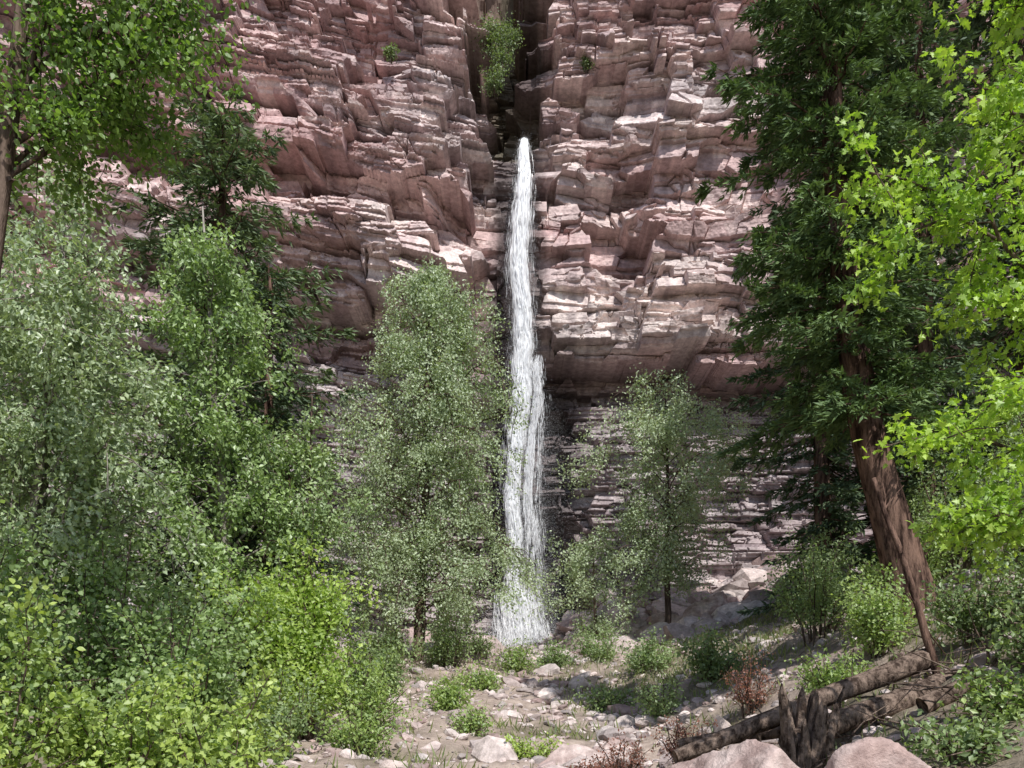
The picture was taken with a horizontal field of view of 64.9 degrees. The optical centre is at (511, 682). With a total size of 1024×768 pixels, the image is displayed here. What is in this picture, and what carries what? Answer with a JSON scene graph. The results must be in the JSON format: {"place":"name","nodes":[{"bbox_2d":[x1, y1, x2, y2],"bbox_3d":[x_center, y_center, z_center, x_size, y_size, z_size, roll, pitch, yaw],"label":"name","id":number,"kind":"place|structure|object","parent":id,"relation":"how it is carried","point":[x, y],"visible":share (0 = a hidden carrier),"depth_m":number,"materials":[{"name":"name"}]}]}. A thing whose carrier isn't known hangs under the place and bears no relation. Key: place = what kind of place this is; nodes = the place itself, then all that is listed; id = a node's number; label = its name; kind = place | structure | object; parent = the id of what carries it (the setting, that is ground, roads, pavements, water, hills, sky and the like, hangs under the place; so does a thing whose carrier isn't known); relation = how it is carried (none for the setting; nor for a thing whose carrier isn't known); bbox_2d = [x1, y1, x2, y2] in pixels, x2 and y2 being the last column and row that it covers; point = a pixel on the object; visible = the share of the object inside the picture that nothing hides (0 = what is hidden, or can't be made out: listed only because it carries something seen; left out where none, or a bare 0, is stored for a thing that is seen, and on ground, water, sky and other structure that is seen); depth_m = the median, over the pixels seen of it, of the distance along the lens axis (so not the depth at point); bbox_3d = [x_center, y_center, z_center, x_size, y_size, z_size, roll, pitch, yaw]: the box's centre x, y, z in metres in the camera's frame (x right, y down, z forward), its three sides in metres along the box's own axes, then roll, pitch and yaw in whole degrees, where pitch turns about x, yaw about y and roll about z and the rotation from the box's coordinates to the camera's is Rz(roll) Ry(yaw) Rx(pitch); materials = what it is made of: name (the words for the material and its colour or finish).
{"place":"outdoors","nodes":[
{"label":"outdoors","id":0,"kind":"place"},
{"bbox_2d":[0,0,1013,642],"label":"rock cliff","id":1,"kind":"structure","parent":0,"point":[384,166],"depth_m":48.00,"materials":[{"name":"stone"}]},
{"bbox_2d":[380,42,400,63],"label":"ledge shrub","id":2,"kind":"object","parent":1,"relation":"on","point":[389,53],"visible":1,"depth_m":46.41,"materials":[{"name":"green plant"}]},
{"bbox_2d":[470,10,504,56],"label":"ledge shrub","id":3,"kind":"object","parent":1,"relation":"on","point":[490,29],"visible":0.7,"depth_m":50.12,"materials":[{"name":"green plant"}]},
{"bbox_2d":[477,58,511,97],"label":"ledge shrub","id":4,"kind":"object","parent":1,"relation":"on","point":[490,84],"visible":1,"depth_m":49.19,"materials":[{"name":"green plant"}]},
{"bbox_2d":[479,7,515,76],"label":"ledge shrub","id":5,"kind":"object","parent":1,"relation":"on","point":[501,55],"visible":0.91,"depth_m":49.76,"materials":[{"name":"green plant"}]},
{"bbox_2d":[494,12,526,59],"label":"ledge shrub","id":6,"kind":"object","parent":1,"relation":"on","point":[516,35],"visible":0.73,"depth_m":50.54,"materials":[{"name":"green plant"}]},
{"bbox_2d":[466,131,598,647],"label":"waterfall","id":7,"kind":"structure","parent":1,"relation":"on","point":[523,345],"depth_m":46.32,"materials":[{"name":"white liquid"}]},
{"bbox_2d":[579,55,594,72],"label":"ledge shrub","id":8,"kind":"object","parent":1,"relation":"on","point":[585,62],"visible":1,"depth_m":48.42,"materials":[{"name":"green plant"}]},
{"bbox_2d":[0,540,1023,767],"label":"ground","id":9,"kind":"structure","parent":0,"point":[1016,760],"depth_m":16.72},
{"bbox_2d":[0,500,128,720],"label":"alder shrub","id":10,"kind":"object","parent":9,"relation":"on","point":[14,565],"visible":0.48,"depth_m":10.75,"materials":[{"name":"green plant"}]},
{"bbox_2d":[0,749,130,767],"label":"thimbleberry shrub","id":11,"kind":"object","parent":9,"relation":"on","point":[91,764],"visible":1,"depth_m":6.31,"materials":[{"name":"green plant"}]},
{"bbox_2d":[0,43,136,590],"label":"fir tree","id":12,"kind":"object","parent":9,"relation":"on","point":[24,159],"visible":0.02,"depth_m":20.16,"materials":[{"name":"green plant"}]},
{"bbox_2d":[0,576,175,767],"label":"alder shrub","id":13,"kind":"object","parent":9,"relation":"on","point":[13,742],"visible":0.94,"depth_m":8.21,"materials":[{"name":"green plant"}]},
{"bbox_2d":[20,661,202,767],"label":"alder shrub","id":14,"kind":"object","parent":9,"relation":"on","point":[127,755],"visible":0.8,"depth_m":8.81,"materials":[{"name":"green plant"}]},
{"bbox_2d":[0,142,225,714],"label":"cottonwood tree","id":15,"kind":"object","parent":9,"relation":"on","point":[53,325],"visible":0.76,"depth_m":13.60,"materials":[{"name":"green plant"}]},
{"bbox_2d":[0,513,225,731],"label":"alder shrub","id":16,"kind":"object","parent":9,"relation":"on","point":[99,641],"visible":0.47,"depth_m":13.25,"materials":[{"name":"green plant"}]},
{"bbox_2d":[0,0,260,276],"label":"alder tree","id":17,"kind":"object","parent":9,"relation":"on","point":[121,111],"visible":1,"depth_m":8.93,"materials":[{"name":"green plant"}]},
{"bbox_2d":[114,594,246,683],"bbox_3d":[-6.787,-0.530,16.290,2.827,2.865,2.145,0,0,-43],"label":"willow shrub","id":18,"kind":"object","parent":9,"relation":"on","point":[179,608],"visible":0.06,"depth_m":16.34,"materials":[{"name":"green plant"}]},
{"bbox_2d":[54,570,307,756],"bbox_3d":[-5.057,-0.128,12.552,3.569,3.253,3.670,0,0,-24],"label":"alder shrub","id":19,"kind":"object","parent":9,"relation":"on","point":[216,668],"visible":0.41,"depth_m":12.20,"materials":[{"name":"green plant"}]},
{"bbox_2d":[26,84,369,650],"bbox_3d":[-9.373,-8.537,24.123,10.288,17.500,9.874,0,0,0],"label":"fir tree","id":20,"kind":"object","parent":9,"relation":"on","point":[213,137],"visible":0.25,"depth_m":23.21,"materials":[{"name":"green plant"}]},
{"bbox_2d":[111,648,306,767],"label":"alder shrub","id":21,"kind":"object","parent":9,"relation":"on","point":[236,723],"visible":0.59,"depth_m":9.87,"materials":[{"name":"green plant"}]},
{"bbox_2d":[131,698,300,767],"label":"thimbleberry shrub","id":22,"kind":"object","parent":9,"relation":"on","point":[189,758],"visible":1,"depth_m":7.05,"materials":[{"name":"green plant"}]},
{"bbox_2d":[98,206,340,704],"bbox_3d":[-6.634,-5.047,18.042,4.630,11.108,6.329,0,0,0],"label":"cottonwood tree","id":23,"kind":"object","parent":9,"relation":"on","point":[228,510],"visible":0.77,"depth_m":17.54,"materials":[{"name":"green plant"}]},
{"bbox_2d":[176,257,360,709],"bbox_3d":[-6.269,-4.972,21.024,4.514,11.979,4.510,0,0,24],"label":"fir tree","id":24,"kind":"object","parent":9,"relation":"on","point":[270,412],"visible":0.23,"depth_m":20.86,"materials":[{"name":"green plant"}]},
{"bbox_2d":[210,657,332,763],"bbox_3d":[-4.261,0.690,13.955,2.256,2.267,2.535,0,0,0],"label":"willow shrub","id":25,"kind":"object","parent":9,"relation":"on","point":[296,721],"visible":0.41,"depth_m":14.10,"materials":[{"name":"green plant"}]},
{"bbox_2d":[180,508,396,741],"bbox_3d":[-4.577,-1.150,16.479,3.359,5.251,4.359,0,0,35],"label":"maple shrub","id":26,"kind":"object","parent":9,"relation":"on","point":[300,651],"visible":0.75,"depth_m":16.75,"materials":[{"name":"green plant"}]},
{"bbox_2d":[221,396,388,716],"bbox_3d":[-4.937,-3.044,19.409,3.323,8.093,3.837,0,0,-36],"label":"cottonwood tree","id":27,"kind":"object","parent":9,"relation":"on","point":[333,524],"visible":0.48,"depth_m":19.23,"materials":[{"name":"green plant"}]},
{"bbox_2d":[308,691,409,755],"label":"willow shrub","id":28,"kind":"object","parent":9,"relation":"on","point":[372,739],"visible":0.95,"depth_m":13.91,"materials":[{"name":"green plant"}]},
{"bbox_2d":[328,644,423,730],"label":"willow shrub","id":29,"kind":"object","parent":9,"relation":"on","point":[367,698],"visible":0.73,"depth_m":16.92,"materials":[{"name":"green plant"}]},
{"bbox_2d":[336,604,424,702],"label":"willow shrub","id":30,"kind":"object","parent":9,"relation":"on","point":[383,655],"visible":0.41,"depth_m":21.81,"materials":[{"name":"green plant"}]},
{"bbox_2d":[352,615,423,658],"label":"willow shrub","id":31,"kind":"object","parent":9,"relation":"on","point":[384,636],"visible":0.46,"depth_m":30.64,"materials":[{"name":"green plant"}]},
{"bbox_2d":[297,244,560,663],"bbox_3d":[-3.654,-8.956,32.529,11.497,17.489,9.642,0,0,0],"label":"river birch tree","id":32,"kind":"object","parent":9,"relation":"on","point":[428,286],"visible":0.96,"depth_m":31.31,"materials":[{"name":"green plant"}]},
{"bbox_2d":[415,672,475,711],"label":"willow shrub","id":33,"kind":"object","parent":9,"relation":"on","point":[446,698],"visible":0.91,"depth_m":19.89,"materials":[{"name":"green plant"}]},
{"bbox_2d":[411,596,481,667],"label":"willow shrub","id":34,"kind":"object","parent":9,"relation":"on","point":[445,652],"visible":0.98,"depth_m":30.76,"materials":[{"name":"green plant"}]},
{"bbox_2d":[435,700,499,736],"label":"willow shrub","id":35,"kind":"object","parent":9,"relation":"on","point":[477,721],"visible":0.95,"depth_m":16.85,"materials":[{"name":"green plant"}]},
{"bbox_2d":[460,622,495,660],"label":"willow shrub","id":36,"kind":"object","parent":9,"relation":"on","point":[484,646],"visible":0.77,"depth_m":32.74,"materials":[{"name":"green plant"}]},
{"bbox_2d":[454,653,509,691],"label":"willow shrub","id":37,"kind":"object","parent":9,"relation":"on","point":[488,683],"visible":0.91,"depth_m":24.81,"materials":[{"name":"green plant"}]},
{"bbox_2d":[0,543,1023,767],"bbox_3d":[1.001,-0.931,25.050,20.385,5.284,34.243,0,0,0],"label":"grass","id":38,"kind":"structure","parent":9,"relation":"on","point":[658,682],"depth_m":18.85,"materials":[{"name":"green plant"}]},
{"bbox_2d":[493,634,543,674],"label":"willow shrub","id":39,"kind":"object","parent":9,"relation":"on","point":[514,661],"visible":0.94,"depth_m":30.06,"materials":[{"name":"green plant"}]},
{"bbox_2d":[500,731,568,759],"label":"willow shrub","id":40,"kind":"object","parent":9,"relation":"on","point":[522,750],"visible":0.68,"depth_m":14.83,"materials":[{"name":"green plant"}]},
{"bbox_2d":[47,564,1023,767],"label":"loose stones","id":41,"kind":"object","parent":9,"relation":"on","point":[979,660],"visible":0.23,"depth_m":17.29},
{"bbox_2d":[533,630,584,667],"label":"willow shrub","id":42,"kind":"object","parent":9,"relation":"on","point":[559,658],"visible":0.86,"depth_m":30.84,"materials":[{"name":"green plant"}]},
{"bbox_2d":[538,744,606,766],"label":"boulder","id":43,"kind":"object","parent":9,"relation":"on","point":[561,754],"visible":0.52,"depth_m":13.55,"materials":[{"name":"stone"}]},
{"bbox_2d":[445,650,714,767],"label":"streambed stones","id":44,"kind":"object","parent":9,"relation":"on","point":[487,748],"visible":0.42,"depth_m":18.98,"materials":[{"name":"grey stone"}]},
{"bbox_2d":[520,514,644,649],"bbox_3d":[3.928,-4.139,36.842,5.529,6.808,4.764,0,0,37],"label":"willow tree","id":45,"kind":"object","parent":9,"relation":"on","point":[575,566],"visible":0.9,"depth_m":36.48,"materials":[{"name":"green plant"}]},
{"bbox_2d":[566,751,611,767],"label":"dead bush","id":46,"kind":"object","parent":9,"relation":"on","point":[591,765],"visible":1,"depth_m":11.55,"materials":[{"name":"brown plant"}]},
{"bbox_2d":[324,555,867,661],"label":"talus rocks","id":47,"kind":"object","parent":9,"relation":"on","point":[741,590],"visible":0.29,"depth_m":40.59,"materials":[{"name":"stone"}]},
{"bbox_2d":[564,617,628,663],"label":"willow shrub","id":48,"kind":"object","parent":9,"relation":"on","point":[591,649],"visible":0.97,"depth_m":30.76,"materials":[{"name":"green plant"}]},
{"bbox_2d":[568,679,639,712],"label":"willow shrub","id":49,"kind":"object","parent":9,"relation":"on","point":[605,696],"visible":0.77,"depth_m":21.84,"materials":[{"name":"green plant"}]},
{"bbox_2d":[580,728,655,767],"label":"dead bush","id":50,"kind":"object","parent":9,"relation":"on","point":[633,758],"visible":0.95,"depth_m":12.51,"materials":[{"name":"brown plant"}]},
{"bbox_2d":[596,737,644,767],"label":"boulder","id":51,"kind":"object","parent":9,"relation":"on","point":[606,745],"visible":0.3,"depth_m":14.53,"materials":[{"name":"beige stone"}]},
{"bbox_2d":[617,622,684,674],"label":"willow shrub","id":52,"kind":"object","parent":9,"relation":"on","point":[651,652],"visible":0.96,"depth_m":26.71,"materials":[{"name":"green plant"}]},
{"bbox_2d":[630,673,689,721],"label":"willow shrub","id":53,"kind":"object","parent":9,"relation":"on","point":[650,702],"visible":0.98,"depth_m":18.81,"materials":[{"name":"green plant"}]},
{"bbox_2d":[648,613,681,624],"bbox_3d":[7.534,-2.767,39.068,1.926,1.212,1.609,0,0,0],"label":"boulder","id":54,"kind":"object","parent":9,"relation":"on","point":[657,618],"visible":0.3,"depth_m":38.59,"materials":[{"name":"grey stone"}]},
{"bbox_2d":[552,366,789,623],"bbox_3d":[7.041,-7.825,36.632,10.441,12.477,10.678,0,0,-23],"label":"river birch tree","id":55,"kind":"object","parent":9,"relation":"on","point":[666,438],"visible":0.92,"depth_m":35.43,"materials":[{"name":"green plant"}]},
{"bbox_2d":[647,712,718,764],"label":"dead bush","id":56,"kind":"object","parent":9,"relation":"on","point":[677,730],"visible":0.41,"depth_m":13.38,"materials":[{"name":"brown plant"}]},
{"bbox_2d":[680,591,727,619],"bbox_3d":[8.922,-3.129,36.930,2.571,2.135,2.128,0,0,0],"label":"boulder","id":57,"kind":"object","parent":9,"relation":"on","point":[714,602],"visible":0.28,"depth_m":36.20,"materials":[{"name":"grey stone"}]},
{"bbox_2d":[672,617,760,682],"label":"willow shrub","id":58,"kind":"object","parent":9,"relation":"on","point":[710,661],"visible":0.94,"depth_m":20.81,"materials":[{"name":"green plant"}]},
{"bbox_2d":[669,739,798,767],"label":"boulder","id":59,"kind":"object","parent":9,"relation":"on","point":[751,753],"visible":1,"depth_m":6.12,"materials":[{"name":"stone"}]},
{"bbox_2d":[720,645,785,718],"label":"dead bush","id":60,"kind":"object","parent":9,"relation":"on","point":[748,695],"visible":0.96,"depth_m":15.45,"materials":[{"name":"brown plant"}]},
{"bbox_2d":[678,704,883,746],"bbox_3d":[3.783,0.689,11.229,2.894,0.784,0.543,0,0,14],"label":"fallen log","id":61,"kind":"object","parent":9,"relation":"on","point":[774,733],"visible":0.19,"depth_m":11.34,"materials":[{"name":"brown wood"}]},
{"bbox_2d":[672,648,930,762],"bbox_3d":[4.031,0.287,11.015,3.905,1.566,0.506,0,0,-8],"label":"fallen log","id":62,"kind":"object","parent":9,"relation":"on","point":[829,694],"visible":0.75,"depth_m":10.92,"materials":[{"name":"brown wood"}]},
{"bbox_2d":[778,683,844,767],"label":"broken stump","id":63,"kind":"object","parent":9,"relation":"on","point":[812,714],"visible":0.91,"depth_m":9.95,"materials":[{"name":"brown wood"}]},
{"bbox_2d":[755,523,867,614],"bbox_3d":[9.286,-3.345,25.060,3.084,3.173,3.732,0,0,-43],"label":"willow shrub","id":64,"kind":"object","parent":9,"relation":"on","point":[801,580],"visible":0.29,"depth_m":24.63,"materials":[{"name":"green plant"}]},
{"bbox_2d":[725,0,909,616],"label":"spruce tree","id":65,"kind":"object","parent":9,"relation":"on","point":[841,487],"visible":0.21,"depth_m":27.98,"materials":[{"name":"green plant"}]},
{"bbox_2d":[765,515,876,646],"bbox_3d":[7.270,-2.511,18.870,2.523,3.340,2.531,0,0,20],"label":"willow shrub","id":66,"kind":"object","parent":9,"relation":"on","point":[816,610],"visible":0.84,"depth_m":18.88,"materials":[{"name":"green plant"}]},
{"bbox_2d":[780,641,877,701],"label":"willow shrub","id":67,"kind":"object","parent":9,"relation":"on","point":[824,678],"visible":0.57,"depth_m":13.15,"materials":[{"name":"green plant"}]},
{"bbox_2d":[692,0,996,624],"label":"douglas fir tree","id":68,"kind":"object","parent":9,"relation":"on","point":[863,399],"visible":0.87,"depth_m":15.06,"materials":[{"name":"green plant"}]},
{"bbox_2d":[677,586,1023,767],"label":"fallen branches","id":69,"kind":"object","parent":9,"relation":"on","point":[983,648],"visible":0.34,"depth_m":10.20,"materials":[{"name":"brown wood"}]},
{"bbox_2d":[778,668,953,747],"bbox_3d":[4.809,0.314,10.709,3.207,1.092,0.536,0,0,-21],"label":"fallen log","id":70,"kind":"object","parent":9,"relation":"on","point":[849,719],"visible":0.59,"depth_m":10.54,"materials":[{"name":"brown wood"}]},
{"bbox_2d":[824,736,931,767],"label":"boulder","id":71,"kind":"object","parent":9,"relation":"on","point":[874,752],"visible":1,"depth_m":5.77,"materials":[{"name":"stone"}]},
{"bbox_2d":[831,560,928,658],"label":"willow shrub","id":72,"kind":"object","parent":9,"relation":"on","point":[877,617],"visible":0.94,"depth_m":14.04,"materials":[{"name":"green plant"}]},
{"bbox_2d":[792,0,997,581],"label":"spruce tree","id":73,"kind":"object","parent":9,"relation":"on","point":[891,59],"visible":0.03,"depth_m":28.57,"materials":[{"name":"green plant"}]},
{"bbox_2d":[826,485,990,595],"bbox_3d":[8.393,-2.721,16.685,2.564,2.378,2.758,0,0,-20],"label":"willow shrub","id":74,"kind":"object","parent":9,"relation":"on","point":[935,562],"visible":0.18,"depth_m":16.66,"materials":[{"name":"green plant"}]},
{"bbox_2d":[872,477,946,674],"bbox_3d":[5.668,-1.497,11.525,0.968,3.023,0.518,0,0,43],"label":"leaning dead trunk","id":75,"kind":"object","parent":9,"relation":"on","point":[927,636],"visible":0.93,"depth_m":11.38,"materials":[{"name":"brown wood"}]},
{"bbox_2d":[828,0,1019,562],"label":"spruce tree","id":76,"kind":"object","parent":9,"relation":"on","point":[923,32],"visible":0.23,"depth_m":21.52,"materials":[{"name":"green plant"}]},
{"bbox_2d":[828,0,1023,582],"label":"box elder tree","id":77,"kind":"object","parent":9,"relation":"on","point":[1008,99],"visible":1,"depth_m":7.36,"materials":[{"name":"green plant"}]},
{"bbox_2d":[897,431,1017,578],"bbox_3d":[10.169,-4.037,18.082,2.770,3.795,2.976,0,0,28],"label":"willow shrub","id":78,"kind":"object","parent":9,"relation":"on","point":[968,560],"visible":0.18,"depth_m":17.87,"materials":[{"name":"green plant"}]},
{"bbox_2d":[892,368,1023,556],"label":"willow shrub","id":79,"kind":"object","parent":9,"relation":"on","point":[1004,439],"visible":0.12,"depth_m":20.70,"materials":[{"name":"green plant"}]},
{"bbox_2d":[896,688,1023,767],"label":"willow shrub","id":80,"kind":"object","parent":9,"relation":"on","point":[978,735],"visible":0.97,"depth_m":8.03,"materials":[{"name":"green plant"}]},
{"bbox_2d":[916,636,1004,712],"bbox_3d":[6.396,-0.091,10.358,2.510,1.000,0.349,0,0,-10],"label":"fallen log","id":81,"kind":"object","parent":9,"relation":"on","point":[927,703],"visible":0.38,"depth_m":10.13,"materials":[{"name":"brown wood"}]},
{"bbox_2d":[906,0,1023,519],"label":"spruce tree","id":82,"kind":"object","parent":9,"relation":"on","point":[979,23],"visible":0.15,"depth_m":24.08,"materials":[{"name":"green plant"}]},
{"bbox_2d":[917,539,1023,647],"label":"willow shrub","id":83,"kind":"object","parent":9,"relation":"on","point":[958,618],"visible":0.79,"depth_m":11.66,"materials":[{"name":"green plant"}]},
{"bbox_2d":[935,655,1023,732],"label":"willow shrub","id":84,"kind":"object","parent":9,"relation":"on","point":[1002,695],"visible":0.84,"depth_m":8.75,"materials":[{"name":"green plant"}]},
{"bbox_2d":[941,441,1023,564],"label":"willow shrub","id":85,"kind":"object","parent":9,"relation":"on","point":[999,533],"visible":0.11,"depth_m":14.09,"materials":[{"name":"green plant"}]},
{"bbox_2d":[966,590,1023,666],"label":"willow shrub","id":86,"kind":"object","parent":9,"relation":"on","point":[1004,642],"visible":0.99,"depth_m":9.92,"materials":[{"name":"green plant"}]},
{"bbox_2d":[971,363,1023,505],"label":"willow shrub","id":87,"kind":"object","parent":9,"relation":"on","point":[1015,422],"visible":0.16,"depth_m":15.23,"materials":[{"name":"green plant"}]},
{"bbox_2d":[993,498,1023,585],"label":"willow shrub","id":88,"kind":"object","parent":9,"relation":"on","point":[1017,563],"visible":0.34,"depth_m":12.63,"materials":[{"name":"green plant"}]},
{"bbox_2d":[998,536,1023,620],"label":"willow shrub","id":89,"kind":"object","parent":9,"relation":"on","point":[1020,595],"visible":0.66,"depth_m":11.07,"materials":[{"name":"green plant"}]}
]}

